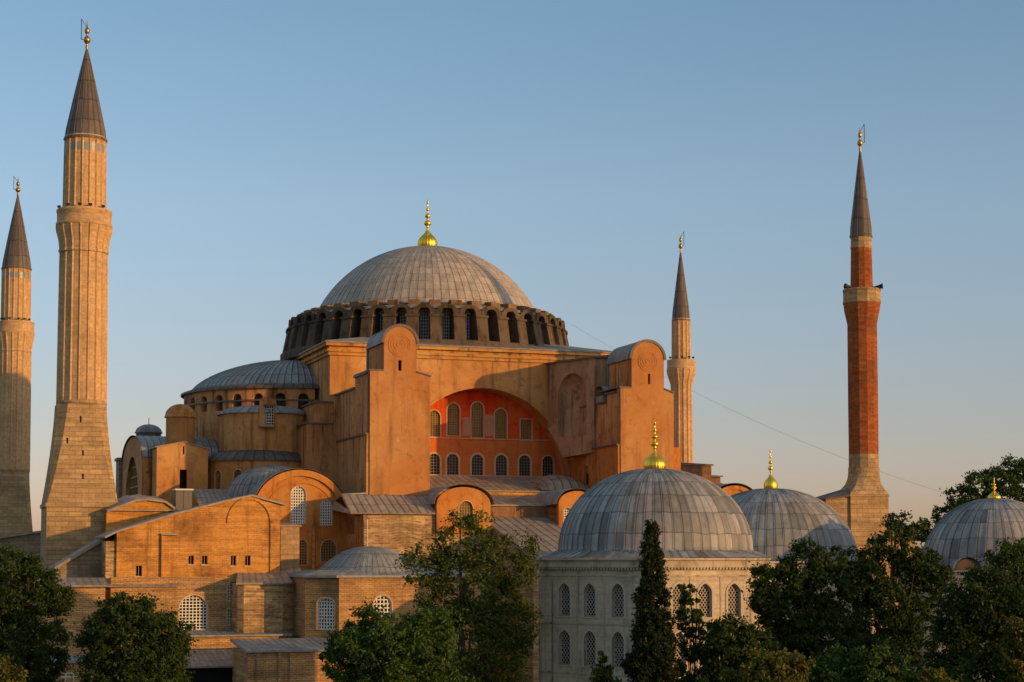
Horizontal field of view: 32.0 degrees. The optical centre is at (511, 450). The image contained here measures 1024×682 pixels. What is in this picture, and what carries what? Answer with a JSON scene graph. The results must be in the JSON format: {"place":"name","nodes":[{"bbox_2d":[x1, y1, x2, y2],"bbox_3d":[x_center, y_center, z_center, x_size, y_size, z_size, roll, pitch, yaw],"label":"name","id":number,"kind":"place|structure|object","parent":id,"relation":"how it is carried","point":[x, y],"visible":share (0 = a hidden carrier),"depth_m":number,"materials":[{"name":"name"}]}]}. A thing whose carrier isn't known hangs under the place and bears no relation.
{"place":"outdoors","nodes":[
{"label":"outdoors","id":0,"kind":"place"},
{"bbox_2d":[0,530,40,665],"bbox_3d":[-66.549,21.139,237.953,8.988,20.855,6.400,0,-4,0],"label":"stone precinct wall","id":1,"kind":"structure","parent":0,"point":[29,542],"depth_m":235.68,"materials":[{"name":"beige stone"}]},
{"bbox_2d":[24,655,86,681],"bbox_3d":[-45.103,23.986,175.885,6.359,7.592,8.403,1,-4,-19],"label":"terrace wall","id":2,"kind":"structure","parent":0,"point":[71,663],"depth_m":172.90,"materials":[{"name":"stone"}]},
{"bbox_2d":[230,637,346,681],"bbox_3d":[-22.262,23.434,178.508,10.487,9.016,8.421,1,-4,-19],"label":"flat roofed brick wing","id":3,"kind":"structure","parent":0,"point":[278,660],"depth_m":175.21,"materials":[{"name":"brown brick"}]},
{"bbox_2d":[0,0,1023,547],"label":"sky","id":4,"kind":"structure","parent":0,"point":[260,153],"materials":[{"name":"blue"}]},
{"bbox_2d":[889,524,914,672],"bbox_3d":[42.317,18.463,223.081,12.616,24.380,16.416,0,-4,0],"label":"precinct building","id":5,"kind":"structure","parent":0,"point":[911,545],"depth_m":215.69,"materials":[{"name":"stone"}]},
{"label":"ground","id":6,"kind":"structure","parent":0,"visible":0},
{"bbox_2d":[0,653,28,681],"bbox_3d":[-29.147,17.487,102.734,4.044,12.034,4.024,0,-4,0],"label":"olive bush","id":7,"kind":"object","parent":6,"relation":"on","point":[10,673],"visible":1,"depth_m":103.12,"materials":[{"name":"green plant"}]},
{"bbox_2d":[0,178,34,535],"bbox_3d":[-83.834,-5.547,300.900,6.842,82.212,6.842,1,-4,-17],"label":"fluted minaret","id":8,"kind":"object","parent":6,"relation":"on","point":[17,335],"visible":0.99,"depth_m":299.11,"materials":[{"name":"stone"}]},
{"bbox_2d":[0,540,78,681],"bbox_3d":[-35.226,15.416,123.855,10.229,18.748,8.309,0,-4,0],"label":"leafy tree","id":9,"kind":"object","parent":6,"relation":"on","point":[20,623],"visible":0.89,"depth_m":123.96,"materials":[{"name":"green plant"}]},
{"bbox_2d":[46,673,74,681],"bbox_3d":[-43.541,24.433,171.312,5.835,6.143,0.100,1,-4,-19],"label":"railing","id":10,"kind":"object","parent":6,"relation":"on","point":[65,676],"visible":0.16,"depth_m":171.67,"materials":[{"name":"grey metal"}]},
{"bbox_2d":[31,577,108,679],"bbox_3d":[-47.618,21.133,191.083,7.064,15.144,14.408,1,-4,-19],"label":"brick service building","id":11,"kind":"structure","parent":6,"relation":"on","point":[89,591],"depth_m":185.26,"materials":[{"name":"beige brick"}]},
{"bbox_2d":[40,18,117,571],"bbox_3d":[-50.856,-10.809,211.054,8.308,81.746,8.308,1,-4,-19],"label":"fluted minaret","id":12,"kind":"object","parent":6,"relation":"on","point":[79,496],"visible":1,"depth_m":208.93,"materials":[{"name":"stone"}]},
{"bbox_2d":[49,535,111,577],"bbox_3d":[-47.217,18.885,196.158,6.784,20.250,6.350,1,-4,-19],"label":"sloping buttress","id":13,"kind":"structure","parent":6,"relation":"on","point":[84,561],"depth_m":193.93,"materials":[{"name":"beige stone"}]},
{"bbox_2d":[70,590,198,681],"bbox_3d":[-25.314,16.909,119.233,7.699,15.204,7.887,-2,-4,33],"label":"round tree","id":14,"kind":"object","parent":6,"relation":"on","point":[154,650],"visible":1,"depth_m":117.91,"materials":[{"name":"green plant"}]},
{"bbox_2d":[94,494,285,680],"bbox_3d":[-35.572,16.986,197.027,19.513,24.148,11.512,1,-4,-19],"label":"gabled brick annex","id":15,"kind":"object","parent":6,"relation":"on","point":[190,563],"visible":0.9,"depth_m":192.88,"materials":[{"name":"brick"}]},
{"bbox_2d":[135,566,143,576],"bbox_3d":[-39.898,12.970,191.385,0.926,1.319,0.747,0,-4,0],"label":"window","id":16,"kind":"structure","parent":15,"relation":"in","point":[138,568],"depth_m":191.63,"materials":[{"name":"glass"}]},
{"bbox_2d":[187,556,194,565],"bbox_3d":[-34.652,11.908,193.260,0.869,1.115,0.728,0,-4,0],"label":"window","id":17,"kind":"structure","parent":15,"relation":"in","point":[190,563],"depth_m":193.51,"materials":[{"name":"glass"}]},
{"bbox_2d":[178,594,207,629],"bbox_3d":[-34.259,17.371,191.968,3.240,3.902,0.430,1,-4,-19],"label":"window","id":18,"kind":"structure","parent":15,"relation":"in","point":[192,607],"depth_m":192.15,"materials":[{"name":"white glass"}]},
{"bbox_2d":[201,556,208,565],"bbox_3d":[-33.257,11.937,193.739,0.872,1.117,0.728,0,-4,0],"label":"window","id":19,"kind":"structure","parent":15,"relation":"in","point":[204,558],"depth_m":193.94,"materials":[{"name":"paint"}]},
{"bbox_2d":[226,608,231,625],"bbox_3d":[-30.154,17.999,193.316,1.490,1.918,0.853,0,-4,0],"label":"window","id":20,"kind":"structure","parent":15,"relation":"in","point":[228,610],"depth_m":193.23,"materials":[{"name":"grey glass"}]},
{"bbox_2d":[227,580,235,601],"bbox_3d":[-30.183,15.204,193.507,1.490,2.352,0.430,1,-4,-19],"label":"window","id":21,"kind":"structure","parent":15,"relation":"in","point":[232,581],"depth_m":193.42,"materials":[{"name":"grey glass"}]},
{"bbox_2d":[229,556,237,566],"bbox_3d":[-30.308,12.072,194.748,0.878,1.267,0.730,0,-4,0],"label":"window","id":22,"kind":"structure","parent":15,"relation":"in","point":[233,558],"depth_m":194.98,"materials":[{"name":"glass"}]},
{"bbox_2d":[244,556,251,566],"bbox_3d":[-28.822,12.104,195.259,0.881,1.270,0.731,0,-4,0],"label":"window","id":23,"kind":"structure","parent":15,"relation":"in","point":[247,558],"depth_m":195.48,"materials":[{"name":"glass"}]},
{"bbox_2d":[184,649,232,681],"bbox_3d":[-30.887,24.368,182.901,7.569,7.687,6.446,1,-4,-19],"label":"lean to shed","id":24,"kind":"object","parent":6,"relation":"on","point":[214,665],"visible":0.54,"depth_m":180.72,"materials":[{"name":"metal"}]},
{"bbox_2d":[183,629,291,649],"bbox_3d":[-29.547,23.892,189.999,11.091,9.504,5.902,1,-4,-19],"label":"brick front","id":25,"kind":"object","parent":6,"relation":"on","point":[213,639],"visible":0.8,"depth_m":187.46,"materials":[{"name":"beige brick"}]},
{"bbox_2d":[231,568,301,637],"bbox_3d":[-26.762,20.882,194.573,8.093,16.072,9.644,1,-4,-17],"label":"rounded brick link","id":26,"kind":"object","parent":6,"relation":"on","point":[262,603],"visible":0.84,"depth_m":190.68,"materials":[{"name":"stone"}]},
{"bbox_2d":[288,546,482,680],"bbox_3d":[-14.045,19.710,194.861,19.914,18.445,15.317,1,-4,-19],"label":"domed brick baptistery","id":27,"kind":"structure","parent":6,"relation":"on","point":[332,591],"depth_m":187.82,"materials":[{"name":"beige brick"}]},
{"bbox_2d":[316,597,335,629],"bbox_3d":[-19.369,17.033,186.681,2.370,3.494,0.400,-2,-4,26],"label":"window","id":28,"kind":"structure","parent":27,"relation":"in","point":[326,606],"depth_m":186.78,"materials":[{"name":"white glass"}]},
{"bbox_2d":[372,594,392,616],"bbox_3d":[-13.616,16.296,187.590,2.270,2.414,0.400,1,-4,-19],"label":"window","id":29,"kind":"structure","parent":27,"relation":"in","point":[383,599],"depth_m":187.74,"materials":[{"name":"white glass"}]},
{"bbox_2d":[317,597,475,681],"bbox_3d":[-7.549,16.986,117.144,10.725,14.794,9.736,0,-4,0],"label":"broadleaf tree","id":30,"kind":"object","parent":6,"relation":"on","point":[365,647],"visible":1,"depth_m":115.90,"materials":[{"name":"green plant"}]},
{"bbox_2d":[114,199,751,681],"bbox_3d":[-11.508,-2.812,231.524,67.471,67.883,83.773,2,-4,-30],"label":"domed basilica","id":31,"kind":"structure","parent":6,"relation":"on","point":[406,397],"depth_m":227.10,"materials":[{"name":"paint"}]},
{"bbox_2d":[105,494,177,531],"bbox_3d":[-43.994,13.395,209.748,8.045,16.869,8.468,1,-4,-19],"label":"gabled outbuilding","id":32,"kind":"structure","parent":31,"relation":"on","point":[126,510],"depth_m":206.40,"materials":[{"name":"orange brick"}]},
{"bbox_2d":[172,489,193,510],"bbox_3d":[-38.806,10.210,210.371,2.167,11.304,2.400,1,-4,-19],"label":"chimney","id":33,"kind":"object","parent":31,"relation":"attached to","point":[182,500],"visible":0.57,"depth_m":209.69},
{"bbox_2d":[215,470,220,488],"bbox_3d":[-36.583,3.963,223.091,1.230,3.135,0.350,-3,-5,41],"label":"window","id":34,"kind":"structure","parent":31,"relation":"in","point":[218,484],"depth_m":223.33,"materials":[{"name":"beige stone"}]},
{"bbox_2d":[220,396,222,410],"bbox_3d":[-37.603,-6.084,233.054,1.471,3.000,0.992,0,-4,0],"label":"shadowed window","id":35,"kind":"structure","parent":31,"relation":"in","point":[221,403],"depth_m":233.25,"materials":[{"name":"black glass"}]},
{"bbox_2d":[233,469,241,479],"bbox_3d":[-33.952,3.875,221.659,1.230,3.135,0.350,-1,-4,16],"label":"window","id":36,"kind":"structure","parent":31,"relation":"in","point":[237,472],"depth_m":221.81,"materials":[{"name":"black glass"}]},
{"bbox_2d":[236,395,241,406],"bbox_3d":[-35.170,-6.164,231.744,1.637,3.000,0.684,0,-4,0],"label":"shadowed window","id":37,"kind":"structure","parent":31,"relation":"in","point":[238,403],"depth_m":231.89,"materials":[{"name":"grey paint"}]},
{"bbox_2d":[255,394,262,404],"bbox_3d":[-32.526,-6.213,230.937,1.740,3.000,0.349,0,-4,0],"label":"shadowed window","id":38,"kind":"structure","parent":31,"relation":"in","point":[259,396],"depth_m":231.04,"materials":[{"name":"black glass"}]},
{"bbox_2d":[276,394,285,405],"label":"shadowed window","id":39,"kind":"structure","parent":31,"relation":"in","point":[280,396],"depth_m":230.64,"materials":[{"name":"black glass"}]},
{"bbox_2d":[226,465,346,570],"bbox_3d":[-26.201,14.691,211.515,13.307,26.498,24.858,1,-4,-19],"label":"vaulted hall","id":40,"kind":"structure","parent":31,"relation":"attached to","point":[313,530],"depth_m":209.96,"materials":[{"name":"orange brick"}]},
{"bbox_2d":[290,486,306,523],"bbox_3d":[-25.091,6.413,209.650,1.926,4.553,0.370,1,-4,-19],"label":"window","id":41,"kind":"structure","parent":40,"relation":"in","point":[297,500],"depth_m":209.75,"materials":[{"name":"white glass"}]},
{"bbox_2d":[299,539,307,564],"bbox_3d":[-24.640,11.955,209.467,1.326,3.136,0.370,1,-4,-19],"label":"window","id":42,"kind":"structure","parent":40,"relation":"in","point":[303,547],"depth_m":209.57,"materials":[{"name":"beige stone"}]},
{"bbox_2d":[320,499,332,525],"bbox_3d":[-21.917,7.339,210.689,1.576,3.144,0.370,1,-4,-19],"label":"window","id":43,"kind":"structure","parent":40,"relation":"in","point":[326,512],"depth_m":210.77,"materials":[{"name":"white glass"}]},
{"bbox_2d":[320,539,336,561],"bbox_3d":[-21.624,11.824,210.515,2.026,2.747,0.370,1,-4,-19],"label":"window","id":44,"kind":"structure","parent":40,"relation":"in","point":[328,548],"depth_m":210.57,"materials":[{"name":"beige stone"}]},
{"bbox_2d":[298,394,307,408],"bbox_3d":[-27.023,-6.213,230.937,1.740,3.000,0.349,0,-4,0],"label":"shadowed window","id":45,"kind":"structure","parent":31,"relation":"in","point":[302,396],"depth_m":230.93,"materials":[{"name":"black glass"}]},
{"bbox_2d":[379,310,383,330],"bbox_3d":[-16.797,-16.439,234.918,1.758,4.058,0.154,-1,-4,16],"label":"window","id":46,"kind":"structure","parent":31,"relation":"in","point":[381,312],"depth_m":235.08,"materials":[{"name":"grey glass"}]},
{"bbox_2d":[398,309,406,324],"bbox_3d":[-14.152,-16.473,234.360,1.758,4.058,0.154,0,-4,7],"label":"window","id":47,"kind":"structure","parent":31,"relation":"in","point":[402,317],"depth_m":234.39,"materials":[{"name":"grey glass"}]},
{"bbox_2d":[419,309,429,338],"bbox_3d":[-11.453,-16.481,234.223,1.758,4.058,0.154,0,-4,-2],"label":"window","id":48,"kind":"structure","parent":31,"relation":"in","point":[424,317],"depth_m":234.22,"materials":[{"name":"grey glass"}]},
{"bbox_2d":[430,409,440,436],"bbox_3d":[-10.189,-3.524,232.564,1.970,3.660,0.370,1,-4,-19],"label":"window","id":49,"kind":"structure","parent":31,"relation":"in","point":[435,420],"depth_m":232.68,"materials":[{"name":"beige stone"}]},
{"bbox_2d":[430,452,441,474],"bbox_3d":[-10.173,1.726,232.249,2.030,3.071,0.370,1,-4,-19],"label":"window","id":50,"kind":"structure","parent":31,"relation":"in","point":[434,459],"depth_m":232.34,"materials":[{"name":"white glass"}]},
{"bbox_2d":[442,309,450,338],"bbox_3d":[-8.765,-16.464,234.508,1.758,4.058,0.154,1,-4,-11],"label":"window","id":51,"kind":"structure","parent":31,"relation":"in","point":[445,318],"depth_m":234.51,"materials":[{"name":"grey glass"}]},
{"bbox_2d":[445,452,459,474],"bbox_3d":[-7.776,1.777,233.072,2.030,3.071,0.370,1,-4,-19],"label":"window","id":52,"kind":"structure","parent":31,"relation":"in","point":[452,463],"depth_m":233.19,"materials":[{"name":"grey glass"}]},
{"bbox_2d":[446,402,460,435],"bbox_3d":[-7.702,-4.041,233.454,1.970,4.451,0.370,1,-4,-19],"label":"window","id":53,"kind":"structure","parent":31,"relation":"in","point":[453,413],"depth_m":233.53,"materials":[{"name":"beige stone"}]},
{"bbox_2d":[465,310,470,339],"bbox_3d":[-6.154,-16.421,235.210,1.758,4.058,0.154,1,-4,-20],"label":"window","id":54,"kind":"structure","parent":31,"relation":"in","point":[467,313],"depth_m":235.31,"materials":[{"name":"grey glass"}]},
{"bbox_2d":[470,453,484,474],"bbox_3d":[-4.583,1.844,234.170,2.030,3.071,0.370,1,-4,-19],"label":"window","id":55,"kind":"structure","parent":31,"relation":"in","point":[477,465],"depth_m":234.28,"materials":[{"name":"grey glass"}]},
{"bbox_2d":[470,401,484,437],"bbox_3d":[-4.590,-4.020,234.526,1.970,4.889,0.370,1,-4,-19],"label":"window","id":56,"kind":"structure","parent":31,"relation":"in","point":[477,411],"depth_m":234.62,"materials":[{"name":"beige stone"}]},
{"bbox_2d":[494,408,507,438],"bbox_3d":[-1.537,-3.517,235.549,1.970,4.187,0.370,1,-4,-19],"label":"window","id":57,"kind":"structure","parent":31,"relation":"in","point":[500,418],"depth_m":235.65,"materials":[{"name":"beige stone"}]},
{"bbox_2d":[494,453,508,475],"bbox_3d":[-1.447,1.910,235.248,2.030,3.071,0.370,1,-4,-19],"label":"window","id":58,"kind":"structure","parent":31,"relation":"in","point":[499,460],"depth_m":235.37,"materials":[{"name":"grey glass"}]},
{"bbox_2d":[517,454,531,475],"bbox_3d":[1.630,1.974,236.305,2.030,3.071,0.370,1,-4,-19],"label":"window","id":59,"kind":"structure","parent":31,"relation":"in","point":[524,465],"depth_m":236.40,"materials":[{"name":"grey glass"}]},
{"bbox_2d":[520,418,532,440],"bbox_3d":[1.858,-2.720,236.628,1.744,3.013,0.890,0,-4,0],"label":"window","id":60,"kind":"structure","parent":31,"relation":"in","point":[526,425],"depth_m":236.75,"materials":[{"name":"beige stone"}]},
{"bbox_2d":[541,455,554,475],"bbox_3d":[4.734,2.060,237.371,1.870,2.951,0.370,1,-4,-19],"label":"window","id":61,"kind":"structure","parent":31,"relation":"in","point":[547,464],"depth_m":237.44,"materials":[{"name":"grey glass"}]},
{"bbox_2d":[571,324,939,491],"bbox_3d":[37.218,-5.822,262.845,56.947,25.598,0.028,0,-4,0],"label":"cable","id":62,"kind":"object","parent":31,"relation":"attached to","point":[758,422],"visible":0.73,"depth_m":262.74,"materials":[{"name":"metal"}]},
{"bbox_2d":[390,503,549,681],"bbox_3d":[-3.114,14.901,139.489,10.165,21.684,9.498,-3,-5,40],"label":"airy tree","id":63,"kind":"object","parent":6,"relation":"on","point":[461,618],"visible":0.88,"depth_m":139.19,"materials":[{"name":"green plant"}]},
{"bbox_2d":[587,650,621,681],"bbox_3d":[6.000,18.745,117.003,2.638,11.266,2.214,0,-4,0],"label":"sapling","id":64,"kind":"object","parent":6,"relation":"on","point":[600,673],"visible":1,"depth_m":117.19,"materials":[{"name":"green plant"}]},
{"bbox_2d":[619,519,682,681],"bbox_3d":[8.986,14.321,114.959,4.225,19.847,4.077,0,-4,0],"label":"cypress tree","id":65,"kind":"object","parent":6,"relation":"on","point":[652,659],"visible":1,"depth_m":114.88,"materials":[{"name":"green plant"}]},
{"bbox_2d":[535,420,770,681],"bbox_3d":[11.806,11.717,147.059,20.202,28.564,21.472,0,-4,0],"label":"domed tomb","id":66,"kind":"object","parent":6,"relation":"on","point":[586,604],"visible":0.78,"depth_m":140.62,"materials":[{"name":"metal"}]},
{"bbox_2d":[556,580,571,617],"bbox_3d":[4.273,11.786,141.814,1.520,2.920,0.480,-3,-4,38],"label":"window","id":67,"kind":"structure","parent":66,"relation":"in","point":[566,591],"depth_m":141.99,"materials":[{"name":"beige stone"}]},
{"bbox_2d":[556,628,571,666],"bbox_3d":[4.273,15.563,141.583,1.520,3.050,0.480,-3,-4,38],"label":"window","id":68,"kind":"structure","parent":66,"relation":"in","point":[566,638],"depth_m":141.75,"materials":[{"name":"grey stone"}]},
{"bbox_2d":[582,581,597,617],"bbox_3d":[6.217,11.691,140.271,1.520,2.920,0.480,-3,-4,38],"label":"window","id":69,"kind":"structure","parent":66,"relation":"in","point":[591,592],"depth_m":140.41,"materials":[{"name":"beige stone"}]},
{"bbox_2d":[582,628,597,667],"bbox_3d":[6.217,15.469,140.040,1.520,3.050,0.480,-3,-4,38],"label":"window","id":70,"kind":"structure","parent":66,"relation":"in","point":[591,640],"depth_m":140.20,"materials":[{"name":"grey stone"}]},
{"bbox_2d":[610,581,625,618],"bbox_3d":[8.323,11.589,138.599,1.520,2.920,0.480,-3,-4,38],"label":"window","id":71,"kind":"structure","parent":66,"relation":"in","point":[619,592],"depth_m":138.74,"materials":[{"name":"beige stone"}]},
{"bbox_2d":[610,629,625,668],"bbox_3d":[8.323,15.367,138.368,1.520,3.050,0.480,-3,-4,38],"label":"window","id":72,"kind":"structure","parent":66,"relation":"in","point":[620,640],"depth_m":138.57,"materials":[{"name":"grey stone"}]},
{"bbox_2d":[670,581,687,618],"bbox_3d":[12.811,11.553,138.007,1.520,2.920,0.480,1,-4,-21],"label":"window","id":73,"kind":"structure","parent":66,"relation":"in","point":[674,606],"depth_m":138.09,"materials":[{"name":"beige stone"}]},
{"bbox_2d":[672,630,687,668],"bbox_3d":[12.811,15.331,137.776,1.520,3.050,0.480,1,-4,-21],"label":"window","id":74,"kind":"structure","parent":66,"relation":"in","point":[678,656],"depth_m":137.96,"materials":[{"name":"beige stone"}]},
{"bbox_2d":[696,581,713,618],"bbox_3d":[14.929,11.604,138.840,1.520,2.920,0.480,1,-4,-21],"label":"window","id":75,"kind":"structure","parent":66,"relation":"in","point":[704,595],"depth_m":138.97,"materials":[{"name":"beige stone"}]},
{"bbox_2d":[697,629,714,667],"bbox_3d":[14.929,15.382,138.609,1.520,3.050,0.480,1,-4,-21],"label":"window","id":76,"kind":"structure","parent":66,"relation":"in","point":[698,665],"depth_m":138.53,"materials":[{"name":"beige stone"}]},
{"bbox_2d":[726,581,742,617],"bbox_3d":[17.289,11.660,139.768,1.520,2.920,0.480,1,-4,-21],"label":"window","id":77,"kind":"structure","parent":66,"relation":"in","point":[732,593],"depth_m":139.89,"materials":[{"name":"beige stone"}]},
{"bbox_2d":[666,232,695,462],"bbox_3d":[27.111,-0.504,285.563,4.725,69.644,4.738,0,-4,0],"label":"fluted minaret","id":78,"kind":"object","parent":6,"relation":"on","point":[681,370],"visible":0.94,"depth_m":285.03,"materials":[{"name":"stone"}]},
{"bbox_2d":[675,583,705,681],"bbox_3d":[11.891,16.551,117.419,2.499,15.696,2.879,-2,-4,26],"label":"slender tree","id":79,"kind":"object","parent":6,"relation":"on","point":[696,615],"visible":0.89,"depth_m":117.29,"materials":[{"name":"green plant"}]},
{"bbox_2d":[681,610,781,681],"bbox_3d":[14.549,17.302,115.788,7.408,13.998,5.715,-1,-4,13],"label":"leafy tree","id":80,"kind":"object","parent":6,"relation":"on","point":[724,644],"visible":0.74,"depth_m":114.77,"materials":[{"name":"green plant"}]},
{"bbox_2d":[715,644,817,681],"bbox_3d":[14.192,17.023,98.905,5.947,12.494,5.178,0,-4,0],"label":"olive bush","id":81,"kind":"object","parent":6,"relation":"on","point":[783,667],"visible":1,"depth_m":99.07,"materials":[{"name":"green plant"}]},
{"bbox_2d":[693,449,874,652],"bbox_3d":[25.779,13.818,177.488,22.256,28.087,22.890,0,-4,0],"label":"domed tomb","id":82,"kind":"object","parent":6,"relation":"on","point":[778,519],"visible":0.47,"depth_m":171.57,"materials":[{"name":"metal"}]},
{"bbox_2d":[741,534,873,681],"bbox_3d":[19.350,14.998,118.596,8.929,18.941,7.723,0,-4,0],"label":"broadleaf tree","id":83,"kind":"object","parent":6,"relation":"on","point":[809,627],"visible":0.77,"depth_m":118.08,"materials":[{"name":"green plant"}]},
{"bbox_2d":[816,125,889,663],"bbox_3d":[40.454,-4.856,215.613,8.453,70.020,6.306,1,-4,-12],"label":"brick minaret","id":84,"kind":"object","parent":6,"relation":"on","point":[858,502],"visible":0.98,"depth_m":214.39,"materials":[{"name":"brick"}]},
{"bbox_2d":[799,639,918,681],"bbox_3d":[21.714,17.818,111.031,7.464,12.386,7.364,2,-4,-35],"label":"leafy tree","id":85,"kind":"object","parent":6,"relation":"on","point":[858,664],"visible":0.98,"depth_m":110.48,"materials":[{"name":"green plant"}]},
{"bbox_2d":[832,510,958,680],"bbox_3d":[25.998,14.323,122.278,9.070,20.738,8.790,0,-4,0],"label":"airy tree","id":86,"kind":"object","parent":6,"relation":"on","point":[917,570],"visible":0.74,"depth_m":122.08,"materials":[{"name":"green plant"}]},
{"bbox_2d":[913,666,962,681],"bbox_3d":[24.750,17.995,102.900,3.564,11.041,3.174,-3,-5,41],"label":"olive bush","id":87,"kind":"object","parent":6,"relation":"on","point":[929,674],"visible":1,"depth_m":103.09,"materials":[{"name":"green plant"}]},
{"bbox_2d":[895,478,1023,681],"bbox_3d":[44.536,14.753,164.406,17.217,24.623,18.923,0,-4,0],"label":"domed tomb","id":88,"kind":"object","parent":6,"relation":"on","point":[964,536],"visible":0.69,"depth_m":160.48,"materials":[{"name":"metal"}]},
{"bbox_2d":[904,537,1023,681],"bbox_3d":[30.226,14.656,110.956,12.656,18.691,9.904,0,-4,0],"label":"leafy tree","id":89,"kind":"object","parent":6,"relation":"on","point":[970,623],"visible":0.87,"depth_m":111.05,"materials":[{"name":"green plant"}]},
{"bbox_2d":[910,452,1023,552],"bbox_3d":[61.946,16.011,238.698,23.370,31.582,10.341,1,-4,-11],"label":"background tree","id":90,"kind":"object","parent":6,"relation":"on","point":[1013,479],"visible":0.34,"depth_m":239.13,"materials":[{"name":"green plant"}]},
{"bbox_2d":[997,615,1023,681],"bbox_3d":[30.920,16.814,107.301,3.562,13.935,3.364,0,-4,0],"label":"olive bush","id":91,"kind":"object","parent":6,"relation":"on","point":[1013,629],"visible":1,"depth_m":107.20,"materials":[{"name":"green plant"}]}
]}

